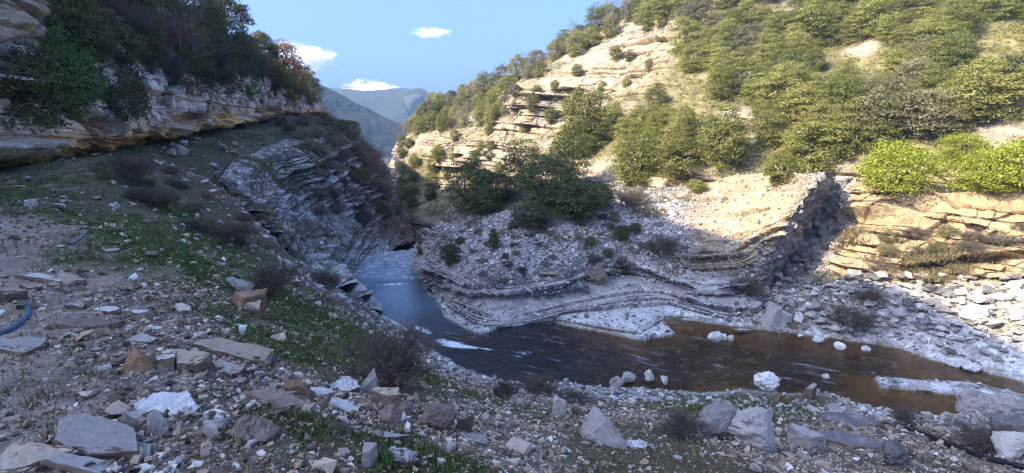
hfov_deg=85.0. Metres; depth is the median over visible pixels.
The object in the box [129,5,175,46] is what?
evergreen shrub
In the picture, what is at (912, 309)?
boulder
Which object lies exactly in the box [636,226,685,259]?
bare shrub
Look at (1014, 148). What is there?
evergreen shrub
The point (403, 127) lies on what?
bare tree
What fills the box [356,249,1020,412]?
river water
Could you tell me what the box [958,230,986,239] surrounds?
bare shrub
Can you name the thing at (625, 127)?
evergreen shrub
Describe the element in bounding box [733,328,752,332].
rock
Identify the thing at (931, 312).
boulder
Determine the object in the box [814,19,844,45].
evergreen shrub
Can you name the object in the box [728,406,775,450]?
boulder
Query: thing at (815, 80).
evergreen shrub
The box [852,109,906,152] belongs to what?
evergreen shrub
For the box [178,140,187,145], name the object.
rock
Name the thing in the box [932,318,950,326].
boulder
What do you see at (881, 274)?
boulder
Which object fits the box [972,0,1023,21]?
evergreen shrub
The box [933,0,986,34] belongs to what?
evergreen shrub
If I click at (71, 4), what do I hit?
evergreen shrub
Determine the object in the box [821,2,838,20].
evergreen shrub
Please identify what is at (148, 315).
rock
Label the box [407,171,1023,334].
bedrock terrain
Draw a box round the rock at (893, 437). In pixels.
[889,434,900,439]
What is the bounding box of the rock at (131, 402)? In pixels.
[129,398,141,404]
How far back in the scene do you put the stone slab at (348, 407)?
4.59 m
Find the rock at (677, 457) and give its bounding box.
[672,455,682,460]
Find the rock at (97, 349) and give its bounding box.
[90,347,103,351]
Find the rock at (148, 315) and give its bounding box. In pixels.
[135,311,152,321]
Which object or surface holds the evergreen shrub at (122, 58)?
on the cliff terrain at (179, 112)
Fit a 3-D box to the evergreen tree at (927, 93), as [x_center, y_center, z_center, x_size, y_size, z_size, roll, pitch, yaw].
[24.919,-7.093,33.859,4.965,3.824,5.249,9,14,40]
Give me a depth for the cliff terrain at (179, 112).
25.97 m
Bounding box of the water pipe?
[881,421,1023,469]
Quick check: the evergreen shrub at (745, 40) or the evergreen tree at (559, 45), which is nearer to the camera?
the evergreen shrub at (745, 40)
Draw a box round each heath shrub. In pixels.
[162,177,181,185]
[182,201,206,210]
[200,191,215,199]
[209,236,221,242]
[251,235,266,243]
[266,244,283,253]
[271,113,289,125]
[293,127,312,139]
[295,112,314,125]
[299,139,316,148]
[307,124,326,137]
[308,159,321,169]
[310,143,334,155]
[311,168,331,182]
[311,187,330,201]
[321,125,342,136]
[323,134,347,147]
[325,116,337,125]
[329,202,346,214]
[331,163,347,175]
[340,178,351,185]
[341,185,360,195]
[346,128,361,139]
[352,144,366,159]
[352,197,368,214]
[357,157,368,167]
[357,178,369,189]
[357,189,372,200]
[365,176,379,192]
[375,182,391,195]
[376,190,391,200]
[395,205,402,214]
[477,258,488,263]
[502,260,513,267]
[511,250,520,255]
[533,242,543,247]
[547,254,556,259]
[574,232,583,238]
[575,219,590,225]
[603,222,616,228]
[608,267,619,274]
[628,249,639,253]
[636,241,649,248]
[930,262,948,268]
[1001,235,1023,246]
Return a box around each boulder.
[578,406,627,449]
[609,376,623,386]
[622,371,635,382]
[644,369,653,381]
[660,376,667,384]
[696,397,736,437]
[707,331,723,342]
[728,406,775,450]
[748,301,761,314]
[753,371,780,391]
[761,285,770,297]
[761,301,781,328]
[764,300,779,308]
[773,272,782,279]
[774,294,786,302]
[779,290,790,295]
[780,276,791,280]
[781,310,791,327]
[784,271,794,276]
[787,298,797,307]
[790,312,803,329]
[797,284,811,287]
[797,323,810,328]
[805,311,818,317]
[806,304,822,310]
[810,291,818,295]
[812,300,821,305]
[815,317,825,323]
[822,283,843,286]
[828,325,840,330]
[829,311,850,324]
[839,325,848,331]
[844,275,852,279]
[847,269,861,277]
[848,321,857,331]
[853,331,863,335]
[863,299,877,305]
[864,273,880,279]
[867,328,879,334]
[868,269,888,277]
[868,310,876,316]
[876,308,890,315]
[877,303,884,307]
[881,439,911,465]
[883,288,913,293]
[888,284,908,292]
[888,293,896,297]
[888,321,899,326]
[889,317,899,327]
[892,308,909,316]
[892,328,901,333]
[895,271,908,278]
[901,299,915,306]
[903,283,912,288]
[904,271,912,278]
[905,306,919,311]
[911,289,921,296]
[913,298,922,302]
[913,324,929,331]
[914,303,929,307]
[915,312,925,317]
[916,280,926,284]
[916,316,931,324]
[919,305,934,311]
[921,285,939,291]
[925,298,940,304]
[928,310,934,315]
[931,325,946,330]
[931,339,943,345]
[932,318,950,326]
[934,287,951,294]
[934,332,945,336]
[935,303,949,310]
[940,309,956,313]
[942,290,956,297]
[944,319,962,324]
[946,347,956,353]
[948,286,958,290]
[953,327,959,332]
[953,337,965,341]
[954,289,967,295]
[955,387,990,414]
[958,304,991,323]
[963,293,985,302]
[964,275,977,278]
[972,326,982,329]
[973,290,985,294]
[973,331,987,336]
[977,346,993,354]
[982,285,998,293]
[982,292,1004,300]
[982,393,1023,420]
[983,318,1002,327]
[984,297,995,303]
[987,304,996,308]
[988,343,1001,348]
[989,412,1023,431]
[990,354,1001,361]
[990,431,1023,458]
[997,347,1008,352]
[999,272,1011,279]
[999,304,1007,308]
[1003,281,1021,289]
[1003,292,1016,299]
[1004,305,1023,315]
[1007,343,1021,354]
[1008,274,1022,279]
[1008,279,1023,285]
[1009,288,1023,296]
[1009,315,1023,319]
[1011,328,1023,333]
[1011,336,1023,341]
[1015,297,1023,301]
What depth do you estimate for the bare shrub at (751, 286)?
28.36 m
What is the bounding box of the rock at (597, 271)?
[588,263,608,284]
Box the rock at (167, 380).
[158,378,170,385]
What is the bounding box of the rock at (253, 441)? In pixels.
[247,439,257,445]
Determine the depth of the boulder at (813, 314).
25.60 m
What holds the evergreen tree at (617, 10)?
on the hillside terrain at (596, 64)
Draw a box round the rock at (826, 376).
[822,373,829,378]
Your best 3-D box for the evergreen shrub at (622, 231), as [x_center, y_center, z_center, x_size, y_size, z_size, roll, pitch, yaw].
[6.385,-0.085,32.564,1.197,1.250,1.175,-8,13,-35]
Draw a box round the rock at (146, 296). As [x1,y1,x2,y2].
[142,294,149,299]
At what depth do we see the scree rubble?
29.06 m
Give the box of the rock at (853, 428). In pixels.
[849,425,858,431]
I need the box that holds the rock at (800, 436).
[787,423,824,450]
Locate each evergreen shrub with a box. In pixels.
[43,0,104,44]
[53,0,89,18]
[63,7,107,50]
[69,12,121,74]
[90,10,121,56]
[92,5,128,28]
[105,0,163,23]
[107,23,150,69]
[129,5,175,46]
[130,23,169,61]
[135,27,171,74]
[143,0,187,38]
[159,2,195,50]
[172,15,220,74]
[174,48,205,72]
[178,3,219,57]
[182,0,228,29]
[194,0,233,46]
[196,60,219,83]
[208,35,242,71]
[216,0,257,46]
[217,65,239,84]
[228,30,261,73]
[234,33,265,53]
[249,30,282,62]
[252,49,273,85]
[263,51,284,66]
[265,65,284,95]
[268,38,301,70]
[268,58,287,86]
[273,69,294,100]
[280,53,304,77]
[282,71,300,103]
[291,61,311,87]
[298,70,323,104]
[318,112,332,124]
[325,420,349,435]
[334,119,351,132]
[344,120,363,135]
[347,170,360,182]
[348,165,358,174]
[357,167,371,180]
[371,199,385,212]
[377,203,396,219]
[395,160,407,177]
[395,176,405,185]
[395,182,409,199]
[404,168,418,183]
[405,181,418,195]
[405,195,418,206]
[406,154,420,167]
[422,187,435,199]
[423,170,439,189]
[426,157,439,172]
[429,145,444,162]
[438,241,462,265]
[441,166,452,178]
[447,147,459,159]
[448,128,459,141]
[455,237,465,244]
[468,149,481,163]
[475,140,484,150]
[482,147,495,159]
[483,124,494,135]
[486,140,495,149]
[486,229,500,249]
[493,161,503,171]
[507,221,517,229]
[515,266,526,274]
[519,124,530,132]
[524,92,540,115]
[529,84,541,98]
[542,106,558,123]
[549,80,558,92]
[551,83,616,160]
[556,122,580,155]
[560,99,572,109]
[570,63,583,76]
[573,113,612,154]
[584,236,596,246]
[597,81,607,90]
[599,101,626,141]
[601,248,614,257]
[605,133,665,185]
[606,44,623,60]
[608,211,621,222]
[609,116,646,157]
[612,225,631,240]
[620,264,630,276]
[621,77,630,87]
[623,49,636,61]
[627,105,650,131]
[628,222,642,233]
[640,122,661,144]
[643,58,654,72]
[643,82,669,108]
[643,100,661,121]
[643,111,671,136]
[646,137,668,162]
[647,130,706,183]
[653,103,679,125]
[661,116,691,149]
[665,16,703,56]
[665,146,689,166]
[667,105,702,135]
[668,0,697,15]
[674,0,712,32]
[676,40,710,72]
[683,178,709,193]
[688,103,754,175]
[692,0,715,18]
[693,26,715,46]
[697,10,723,32]
[697,42,722,70]
[704,46,739,81]
[704,63,738,100]
[709,0,741,9]
[709,18,739,49]
[715,40,741,63]
[717,8,748,39]
[718,8,735,19]
[726,56,762,96]
[727,22,763,51]
[731,46,756,70]
[736,0,760,25]
[737,71,774,105]
[745,99,775,133]
[750,109,794,147]
[751,3,775,29]
[751,63,806,112]
[752,28,783,59]
[752,43,780,73]
[753,0,773,3]
[754,62,777,80]
[755,18,780,46]
[758,151,805,186]
[759,5,801,37]
[771,41,800,64]
[771,61,816,95]
[772,89,800,126]
[773,48,815,77]
[773,79,835,129]
[773,120,853,172]
[779,23,808,54]
[780,125,811,155]
[784,0,810,7]
[785,4,809,32]
[786,30,816,57]
[789,87,837,129]
[790,0,837,45]
[796,61,819,86]
[797,95,839,146]
[798,116,830,160]
[799,46,831,71]
[804,71,832,90]
[805,69,868,131]
[807,0,827,30]
[809,102,872,159]
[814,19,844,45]
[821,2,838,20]
[822,0,860,33]
[823,58,861,96]
[830,0,857,14]
[834,96,881,146]
[836,72,866,108]
[837,11,872,46]
[848,137,961,196]
[850,0,895,40]
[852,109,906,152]
[853,68,886,96]
[860,104,886,134]
[867,71,901,101]
[868,87,895,109]
[873,0,903,16]
[874,48,914,79]
[874,230,905,243]
[875,11,905,47]
[875,243,899,256]
[877,92,917,134]
[880,41,920,69]
[884,8,918,39]
[885,23,919,52]
[886,56,938,90]
[887,0,938,24]
[895,83,926,99]
[896,15,952,49]
[901,100,959,143]
[905,34,937,56]
[905,49,935,78]
[909,264,925,271]
[910,87,947,124]
[911,6,937,38]
[911,61,959,90]
[912,33,977,74]
[916,0,941,9]
[922,35,958,67]
[926,1,952,18]
[926,7,954,32]
[926,242,953,253]
[931,15,959,38]
[932,224,959,237]
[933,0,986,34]
[933,79,968,116]
[934,97,984,134]
[935,132,996,160]
[937,147,1023,194]
[939,62,980,83]
[940,31,985,66]
[942,0,968,18]
[942,25,980,56]
[944,0,991,21]
[958,80,1005,123]
[960,55,1021,99]
[970,137,1023,191]
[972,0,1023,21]
[987,54,1023,90]
[1010,0,1023,20]
[1010,64,1023,101]
[1016,25,1023,46]
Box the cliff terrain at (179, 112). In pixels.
[0,0,329,166]
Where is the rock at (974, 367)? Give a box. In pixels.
[962,361,982,372]
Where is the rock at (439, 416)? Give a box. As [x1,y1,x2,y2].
[419,402,456,430]
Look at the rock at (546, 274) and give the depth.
28.80 m
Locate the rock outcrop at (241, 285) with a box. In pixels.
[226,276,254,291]
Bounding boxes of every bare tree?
[153,0,230,65]
[159,10,188,56]
[252,54,280,88]
[293,73,312,108]
[302,83,319,112]
[361,133,389,177]
[386,138,405,157]
[391,116,413,135]
[451,104,464,122]
[459,96,472,116]
[460,106,476,126]
[500,79,520,107]
[539,41,561,69]
[562,16,587,42]
[589,0,635,33]
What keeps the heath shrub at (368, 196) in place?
on the slope terrain at (295, 156)
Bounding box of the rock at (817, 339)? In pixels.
[812,335,824,342]
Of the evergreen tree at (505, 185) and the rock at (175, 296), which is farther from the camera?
the evergreen tree at (505, 185)
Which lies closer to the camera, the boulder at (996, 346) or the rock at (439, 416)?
the rock at (439, 416)
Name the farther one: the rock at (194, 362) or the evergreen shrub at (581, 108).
the evergreen shrub at (581, 108)
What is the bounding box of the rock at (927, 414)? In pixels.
[921,411,933,417]
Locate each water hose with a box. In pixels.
[0,300,31,334]
[67,234,83,244]
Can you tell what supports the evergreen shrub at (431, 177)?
on the hillside terrain at (596, 64)
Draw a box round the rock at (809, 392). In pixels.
[803,383,816,399]
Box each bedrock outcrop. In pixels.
[818,412,885,429]
[818,430,882,454]
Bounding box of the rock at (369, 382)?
[360,369,378,392]
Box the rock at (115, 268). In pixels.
[111,267,119,270]
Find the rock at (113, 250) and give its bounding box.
[102,248,119,252]
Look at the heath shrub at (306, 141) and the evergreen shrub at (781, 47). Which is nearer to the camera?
the heath shrub at (306, 141)
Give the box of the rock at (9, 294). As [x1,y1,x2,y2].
[0,286,28,302]
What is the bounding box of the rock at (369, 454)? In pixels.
[361,442,377,467]
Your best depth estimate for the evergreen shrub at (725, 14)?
54.20 m
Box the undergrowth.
[403,1,1023,224]
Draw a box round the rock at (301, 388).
[282,378,313,395]
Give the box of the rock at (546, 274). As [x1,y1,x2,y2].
[538,270,557,276]
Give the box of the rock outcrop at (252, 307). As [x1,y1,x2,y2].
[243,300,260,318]
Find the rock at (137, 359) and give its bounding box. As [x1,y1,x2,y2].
[119,348,154,372]
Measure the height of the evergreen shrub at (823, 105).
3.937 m
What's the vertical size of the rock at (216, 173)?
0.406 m
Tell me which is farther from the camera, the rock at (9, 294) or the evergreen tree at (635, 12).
the evergreen tree at (635, 12)
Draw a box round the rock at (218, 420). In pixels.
[213,414,225,428]
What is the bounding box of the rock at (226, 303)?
[221,302,230,305]
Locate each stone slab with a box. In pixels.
[0,336,49,355]
[0,441,78,472]
[14,273,62,283]
[19,283,43,290]
[39,452,110,472]
[46,328,81,339]
[47,271,87,286]
[52,413,137,459]
[56,315,125,330]
[62,302,84,309]
[87,306,121,314]
[121,410,146,424]
[124,333,159,344]
[126,309,148,314]
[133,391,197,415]
[137,441,152,459]
[149,326,161,329]
[182,405,200,413]
[192,337,276,367]
[214,359,246,375]
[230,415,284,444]
[243,387,307,409]
[310,387,333,396]
[329,397,360,413]
[332,376,360,392]
[358,430,410,440]
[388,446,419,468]
[444,442,456,451]
[459,432,487,445]
[624,439,646,450]
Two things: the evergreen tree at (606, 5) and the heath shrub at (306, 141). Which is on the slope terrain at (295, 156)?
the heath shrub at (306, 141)
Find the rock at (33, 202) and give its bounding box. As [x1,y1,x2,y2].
[23,199,37,205]
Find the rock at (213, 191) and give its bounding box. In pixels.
[208,189,217,194]
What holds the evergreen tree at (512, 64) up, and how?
on the hillside terrain at (596, 64)
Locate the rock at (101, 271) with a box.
[97,268,106,274]
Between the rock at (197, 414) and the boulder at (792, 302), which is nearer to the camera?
the rock at (197, 414)
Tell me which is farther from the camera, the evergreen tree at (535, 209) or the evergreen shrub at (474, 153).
the evergreen shrub at (474, 153)
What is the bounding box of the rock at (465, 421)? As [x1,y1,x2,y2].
[456,409,473,431]
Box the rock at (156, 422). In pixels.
[147,411,168,432]
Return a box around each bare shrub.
[87,149,180,183]
[96,0,165,34]
[119,181,186,207]
[122,185,153,199]
[127,172,157,188]
[134,190,162,202]
[159,51,187,72]
[161,164,180,174]
[165,61,196,82]
[172,182,192,189]
[178,219,201,228]
[194,223,216,233]
[207,40,243,71]
[212,219,259,243]
[232,210,255,224]
[232,236,247,245]
[235,61,254,79]
[240,35,265,66]
[243,254,309,300]
[279,121,297,134]
[307,263,343,290]
[311,205,329,218]
[316,159,333,170]
[325,184,347,203]
[325,307,449,388]
[333,145,353,162]
[355,207,376,227]
[486,373,523,399]
[507,241,518,247]
[515,367,563,396]
[524,231,534,236]
[551,385,598,404]
[587,254,604,263]
[599,214,607,219]
[606,183,652,209]
[615,256,628,266]
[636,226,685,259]
[656,402,717,441]
[729,275,767,297]
[822,296,878,333]
[850,285,888,304]
[854,250,901,273]
[884,404,929,428]
[897,225,932,238]
[900,241,929,254]
[937,411,1023,455]
[950,239,989,255]
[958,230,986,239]
[966,224,1000,231]
[977,231,1013,246]
[977,246,998,255]
[1009,220,1023,230]
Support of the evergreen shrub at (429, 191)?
on the hillside terrain at (596, 64)
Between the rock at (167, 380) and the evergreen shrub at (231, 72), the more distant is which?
the evergreen shrub at (231, 72)
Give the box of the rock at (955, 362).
[945,357,966,367]
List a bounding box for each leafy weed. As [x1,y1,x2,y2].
[70,343,85,349]
[244,355,259,363]
[375,450,393,468]
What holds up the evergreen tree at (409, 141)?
on the hillside terrain at (596, 64)
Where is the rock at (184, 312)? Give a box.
[180,310,189,314]
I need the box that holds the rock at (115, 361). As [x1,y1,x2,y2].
[109,355,128,364]
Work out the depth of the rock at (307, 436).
3.74 m
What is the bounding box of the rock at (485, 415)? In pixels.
[483,413,488,419]
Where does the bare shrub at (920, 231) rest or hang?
on the bedrock terrain at (813, 221)
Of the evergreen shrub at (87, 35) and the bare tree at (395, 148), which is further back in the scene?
the bare tree at (395, 148)
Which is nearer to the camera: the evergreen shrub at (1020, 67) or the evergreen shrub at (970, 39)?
the evergreen shrub at (1020, 67)
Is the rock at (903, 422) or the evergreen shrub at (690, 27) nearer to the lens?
the rock at (903, 422)
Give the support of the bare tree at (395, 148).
on the hillside terrain at (596, 64)
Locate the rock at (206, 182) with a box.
[201,179,209,184]
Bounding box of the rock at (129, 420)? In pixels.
[117,414,140,431]
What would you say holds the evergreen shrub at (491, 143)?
on the hillside terrain at (596, 64)
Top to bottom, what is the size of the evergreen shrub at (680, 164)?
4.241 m
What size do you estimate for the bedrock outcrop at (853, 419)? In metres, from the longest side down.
1.362 x 0.630 x 0.228 m
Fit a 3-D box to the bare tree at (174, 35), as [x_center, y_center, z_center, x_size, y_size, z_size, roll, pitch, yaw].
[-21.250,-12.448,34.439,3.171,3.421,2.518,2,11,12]
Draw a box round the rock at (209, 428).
[202,420,217,437]
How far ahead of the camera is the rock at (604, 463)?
5.45 m
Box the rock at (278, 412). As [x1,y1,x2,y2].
[267,409,283,415]
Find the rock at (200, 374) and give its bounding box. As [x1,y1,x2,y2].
[194,372,203,377]
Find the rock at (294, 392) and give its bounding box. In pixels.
[286,391,297,394]
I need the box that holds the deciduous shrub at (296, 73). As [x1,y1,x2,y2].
[287,66,310,94]
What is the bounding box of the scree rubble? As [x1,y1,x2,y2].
[43,126,1023,433]
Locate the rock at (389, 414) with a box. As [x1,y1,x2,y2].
[377,404,401,424]
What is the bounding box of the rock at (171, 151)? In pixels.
[166,148,176,156]
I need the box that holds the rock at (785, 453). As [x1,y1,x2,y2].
[783,451,792,456]
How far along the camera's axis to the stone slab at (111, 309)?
5.93 m
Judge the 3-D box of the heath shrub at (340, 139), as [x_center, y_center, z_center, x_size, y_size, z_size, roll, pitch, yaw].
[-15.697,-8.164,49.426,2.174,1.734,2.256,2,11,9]
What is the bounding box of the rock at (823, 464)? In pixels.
[815,460,829,468]
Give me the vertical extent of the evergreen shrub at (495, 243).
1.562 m
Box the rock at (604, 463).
[601,460,608,465]
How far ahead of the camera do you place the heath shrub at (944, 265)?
26.85 m
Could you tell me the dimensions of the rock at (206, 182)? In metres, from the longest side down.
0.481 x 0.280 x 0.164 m
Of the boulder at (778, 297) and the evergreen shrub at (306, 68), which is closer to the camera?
the boulder at (778, 297)
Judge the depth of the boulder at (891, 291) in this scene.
25.23 m
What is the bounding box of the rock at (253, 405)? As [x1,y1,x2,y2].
[243,403,256,410]
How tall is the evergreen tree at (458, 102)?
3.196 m
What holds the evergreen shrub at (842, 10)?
on the hillside terrain at (596, 64)
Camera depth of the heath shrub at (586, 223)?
33.33 m
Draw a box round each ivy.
[0,37,90,103]
[0,85,94,138]
[32,40,116,116]
[33,0,98,97]
[100,64,157,123]
[165,67,253,97]
[245,70,264,98]
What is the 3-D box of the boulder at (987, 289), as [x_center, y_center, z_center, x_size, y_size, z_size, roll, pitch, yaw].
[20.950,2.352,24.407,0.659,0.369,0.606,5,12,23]
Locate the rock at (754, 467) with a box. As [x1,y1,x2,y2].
[749,463,761,472]
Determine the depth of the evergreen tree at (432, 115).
81.56 m
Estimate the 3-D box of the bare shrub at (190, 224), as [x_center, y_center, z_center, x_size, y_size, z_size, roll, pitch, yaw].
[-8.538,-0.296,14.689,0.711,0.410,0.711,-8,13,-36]
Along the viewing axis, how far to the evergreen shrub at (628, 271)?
30.36 m
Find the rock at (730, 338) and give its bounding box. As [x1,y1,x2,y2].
[727,335,733,341]
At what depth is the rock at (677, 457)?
6.41 m
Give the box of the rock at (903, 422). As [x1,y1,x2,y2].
[894,416,909,424]
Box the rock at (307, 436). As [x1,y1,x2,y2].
[304,432,310,439]
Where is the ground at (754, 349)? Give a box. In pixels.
[0,113,1023,472]
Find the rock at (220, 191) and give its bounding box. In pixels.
[215,187,226,193]
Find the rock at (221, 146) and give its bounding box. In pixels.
[218,142,226,149]
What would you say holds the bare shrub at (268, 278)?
on the ground at (754, 349)
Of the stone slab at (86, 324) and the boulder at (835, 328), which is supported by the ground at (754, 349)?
the stone slab at (86, 324)
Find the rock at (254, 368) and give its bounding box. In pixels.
[247,366,257,372]
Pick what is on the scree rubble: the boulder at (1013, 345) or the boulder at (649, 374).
the boulder at (1013, 345)
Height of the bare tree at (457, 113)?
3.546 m
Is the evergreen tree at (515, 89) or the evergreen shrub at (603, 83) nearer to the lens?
the evergreen shrub at (603, 83)
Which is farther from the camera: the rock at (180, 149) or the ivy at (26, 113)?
the rock at (180, 149)
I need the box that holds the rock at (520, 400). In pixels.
[515,398,524,403]
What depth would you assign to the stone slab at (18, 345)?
4.57 m
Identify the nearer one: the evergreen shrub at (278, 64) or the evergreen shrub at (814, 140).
the evergreen shrub at (814, 140)
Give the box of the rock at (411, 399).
[407,396,415,401]
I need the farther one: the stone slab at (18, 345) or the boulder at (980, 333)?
the boulder at (980, 333)
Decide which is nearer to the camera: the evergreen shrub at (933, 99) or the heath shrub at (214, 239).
the heath shrub at (214, 239)
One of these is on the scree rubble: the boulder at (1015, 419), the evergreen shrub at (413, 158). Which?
the boulder at (1015, 419)
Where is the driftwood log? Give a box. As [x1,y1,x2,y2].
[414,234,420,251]
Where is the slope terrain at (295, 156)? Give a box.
[218,125,418,314]
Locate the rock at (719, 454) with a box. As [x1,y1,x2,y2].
[714,452,725,458]
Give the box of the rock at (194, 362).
[176,349,213,372]
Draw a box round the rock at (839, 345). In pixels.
[834,341,845,349]
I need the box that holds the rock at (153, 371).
[150,368,156,373]
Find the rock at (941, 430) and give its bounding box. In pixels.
[934,427,944,432]
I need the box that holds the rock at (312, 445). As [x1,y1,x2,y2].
[306,442,316,449]
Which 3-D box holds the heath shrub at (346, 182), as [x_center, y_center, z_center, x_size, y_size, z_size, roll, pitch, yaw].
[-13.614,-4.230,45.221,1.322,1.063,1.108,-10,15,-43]
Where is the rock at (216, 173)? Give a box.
[213,170,221,177]
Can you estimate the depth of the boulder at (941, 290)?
25.15 m
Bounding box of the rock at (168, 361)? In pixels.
[155,354,176,369]
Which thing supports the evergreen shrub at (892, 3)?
on the hillside terrain at (596, 64)
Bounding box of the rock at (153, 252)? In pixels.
[145,250,157,255]
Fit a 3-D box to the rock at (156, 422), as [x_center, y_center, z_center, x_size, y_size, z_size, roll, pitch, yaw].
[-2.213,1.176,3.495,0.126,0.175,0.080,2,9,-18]
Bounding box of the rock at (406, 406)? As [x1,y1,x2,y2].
[395,400,413,415]
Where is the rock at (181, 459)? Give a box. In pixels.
[175,455,185,463]
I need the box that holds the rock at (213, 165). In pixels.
[210,162,216,168]
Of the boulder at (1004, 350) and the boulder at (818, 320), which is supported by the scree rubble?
the boulder at (818, 320)
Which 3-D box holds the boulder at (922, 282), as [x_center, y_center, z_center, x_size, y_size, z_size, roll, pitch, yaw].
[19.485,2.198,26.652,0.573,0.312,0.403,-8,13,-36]
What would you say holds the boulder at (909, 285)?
on the scree rubble
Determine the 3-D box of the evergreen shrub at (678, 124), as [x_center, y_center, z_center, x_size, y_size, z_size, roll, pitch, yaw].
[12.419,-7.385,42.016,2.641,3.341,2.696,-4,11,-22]
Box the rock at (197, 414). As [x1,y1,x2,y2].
[191,413,202,417]
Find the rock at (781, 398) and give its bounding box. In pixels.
[774,392,788,403]
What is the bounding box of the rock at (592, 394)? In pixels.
[583,388,598,399]
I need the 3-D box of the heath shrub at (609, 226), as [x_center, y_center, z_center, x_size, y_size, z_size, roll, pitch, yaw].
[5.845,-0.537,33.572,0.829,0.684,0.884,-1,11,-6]
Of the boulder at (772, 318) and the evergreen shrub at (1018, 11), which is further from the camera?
the evergreen shrub at (1018, 11)
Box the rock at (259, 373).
[254,370,265,376]
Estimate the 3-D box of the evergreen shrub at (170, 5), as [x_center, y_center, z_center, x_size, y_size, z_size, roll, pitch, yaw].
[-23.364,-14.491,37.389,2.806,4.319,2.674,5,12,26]
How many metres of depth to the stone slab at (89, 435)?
3.20 m
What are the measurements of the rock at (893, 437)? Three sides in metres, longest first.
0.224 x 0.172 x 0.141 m
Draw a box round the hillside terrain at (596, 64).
[387,0,1023,243]
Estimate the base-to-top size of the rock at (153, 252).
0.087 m
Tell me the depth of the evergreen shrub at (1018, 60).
34.96 m
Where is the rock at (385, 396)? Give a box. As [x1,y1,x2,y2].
[371,387,399,406]
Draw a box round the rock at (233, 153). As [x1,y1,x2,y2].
[230,151,238,155]
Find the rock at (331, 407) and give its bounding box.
[326,404,333,410]
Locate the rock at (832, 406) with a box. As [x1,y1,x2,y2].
[825,403,839,410]
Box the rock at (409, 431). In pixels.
[403,427,411,433]
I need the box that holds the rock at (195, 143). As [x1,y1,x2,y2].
[188,141,199,145]
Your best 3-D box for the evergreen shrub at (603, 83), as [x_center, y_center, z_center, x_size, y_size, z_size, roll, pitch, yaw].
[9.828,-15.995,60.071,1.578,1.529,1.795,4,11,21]
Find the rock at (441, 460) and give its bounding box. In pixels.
[437,457,445,463]
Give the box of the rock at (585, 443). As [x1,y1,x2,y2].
[581,441,590,447]
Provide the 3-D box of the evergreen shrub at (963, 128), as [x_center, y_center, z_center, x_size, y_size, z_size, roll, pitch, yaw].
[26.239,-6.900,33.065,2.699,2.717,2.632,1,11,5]
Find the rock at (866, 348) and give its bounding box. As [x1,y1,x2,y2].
[861,345,870,351]
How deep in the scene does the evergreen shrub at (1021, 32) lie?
39.36 m
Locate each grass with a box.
[0,121,1019,472]
[0,124,1021,472]
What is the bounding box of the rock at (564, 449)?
[561,446,567,453]
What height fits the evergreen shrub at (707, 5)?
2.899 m
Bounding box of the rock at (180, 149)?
[173,144,189,155]
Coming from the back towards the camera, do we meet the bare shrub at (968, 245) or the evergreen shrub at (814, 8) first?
the evergreen shrub at (814, 8)
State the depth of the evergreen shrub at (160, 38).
31.56 m
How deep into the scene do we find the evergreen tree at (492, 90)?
77.47 m
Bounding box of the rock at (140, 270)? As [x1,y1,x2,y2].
[136,268,144,272]
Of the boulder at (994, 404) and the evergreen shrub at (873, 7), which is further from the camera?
the evergreen shrub at (873, 7)
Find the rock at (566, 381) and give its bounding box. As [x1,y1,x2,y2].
[563,378,568,385]
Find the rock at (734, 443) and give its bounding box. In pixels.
[731,441,740,445]
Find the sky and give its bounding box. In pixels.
[185,0,626,93]
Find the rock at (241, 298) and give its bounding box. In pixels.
[232,288,267,315]
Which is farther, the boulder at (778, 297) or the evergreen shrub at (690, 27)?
the evergreen shrub at (690, 27)
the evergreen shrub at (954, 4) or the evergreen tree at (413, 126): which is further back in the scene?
the evergreen tree at (413, 126)
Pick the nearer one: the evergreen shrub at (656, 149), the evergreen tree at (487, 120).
the evergreen shrub at (656, 149)
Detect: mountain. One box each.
[286,70,407,165]
[329,88,429,125]
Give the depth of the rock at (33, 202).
12.39 m
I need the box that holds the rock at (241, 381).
[234,378,247,384]
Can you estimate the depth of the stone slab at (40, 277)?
7.23 m
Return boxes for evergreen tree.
[395,134,405,147]
[395,147,407,158]
[402,117,411,135]
[403,137,414,149]
[408,118,414,128]
[411,111,422,124]
[411,121,420,133]
[414,116,430,133]
[415,102,428,115]
[421,99,435,112]
[424,110,440,132]
[425,92,438,108]
[427,103,445,114]
[430,90,445,105]
[435,113,448,132]
[436,157,506,212]
[440,105,450,115]
[441,92,454,106]
[444,90,458,100]
[445,117,457,130]
[449,105,464,120]
[451,96,463,111]
[456,84,471,97]
[456,90,472,105]
[457,114,470,127]
[462,102,472,111]
[464,82,482,103]
[465,182,507,215]
[468,80,477,93]
[471,92,485,113]
[471,106,486,126]
[473,70,490,93]
[474,98,485,117]
[475,170,521,202]
[482,93,498,109]
[482,107,496,125]
[484,83,493,93]
[487,70,502,88]
[487,86,498,101]
[488,103,500,119]
[492,99,504,113]
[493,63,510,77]
[493,80,502,95]
[495,73,515,102]
[499,105,509,114]
[499,137,543,187]
[506,53,526,82]
[506,84,522,98]
[506,203,559,229]
[510,152,583,212]
[520,63,534,79]
[521,51,540,71]
[528,49,546,64]
[532,60,548,77]
[541,178,610,223]
[544,129,600,181]
[545,37,566,62]
[553,29,574,50]
[563,29,588,57]
[573,24,587,41]
[576,180,619,208]
[578,26,603,50]
[581,2,607,34]
[596,0,618,28]
[599,13,619,37]
[603,7,623,23]
[618,0,638,22]
[625,0,643,14]
[630,2,643,26]
[633,2,658,33]
[640,0,660,18]
[647,0,678,28]
[848,75,928,140]
[892,88,975,138]
[939,64,1023,122]
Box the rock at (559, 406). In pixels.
[551,395,566,415]
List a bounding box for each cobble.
[947,414,959,418]
[968,412,978,417]
[978,414,988,420]
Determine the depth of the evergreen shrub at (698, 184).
37.79 m
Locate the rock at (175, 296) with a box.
[171,294,179,300]

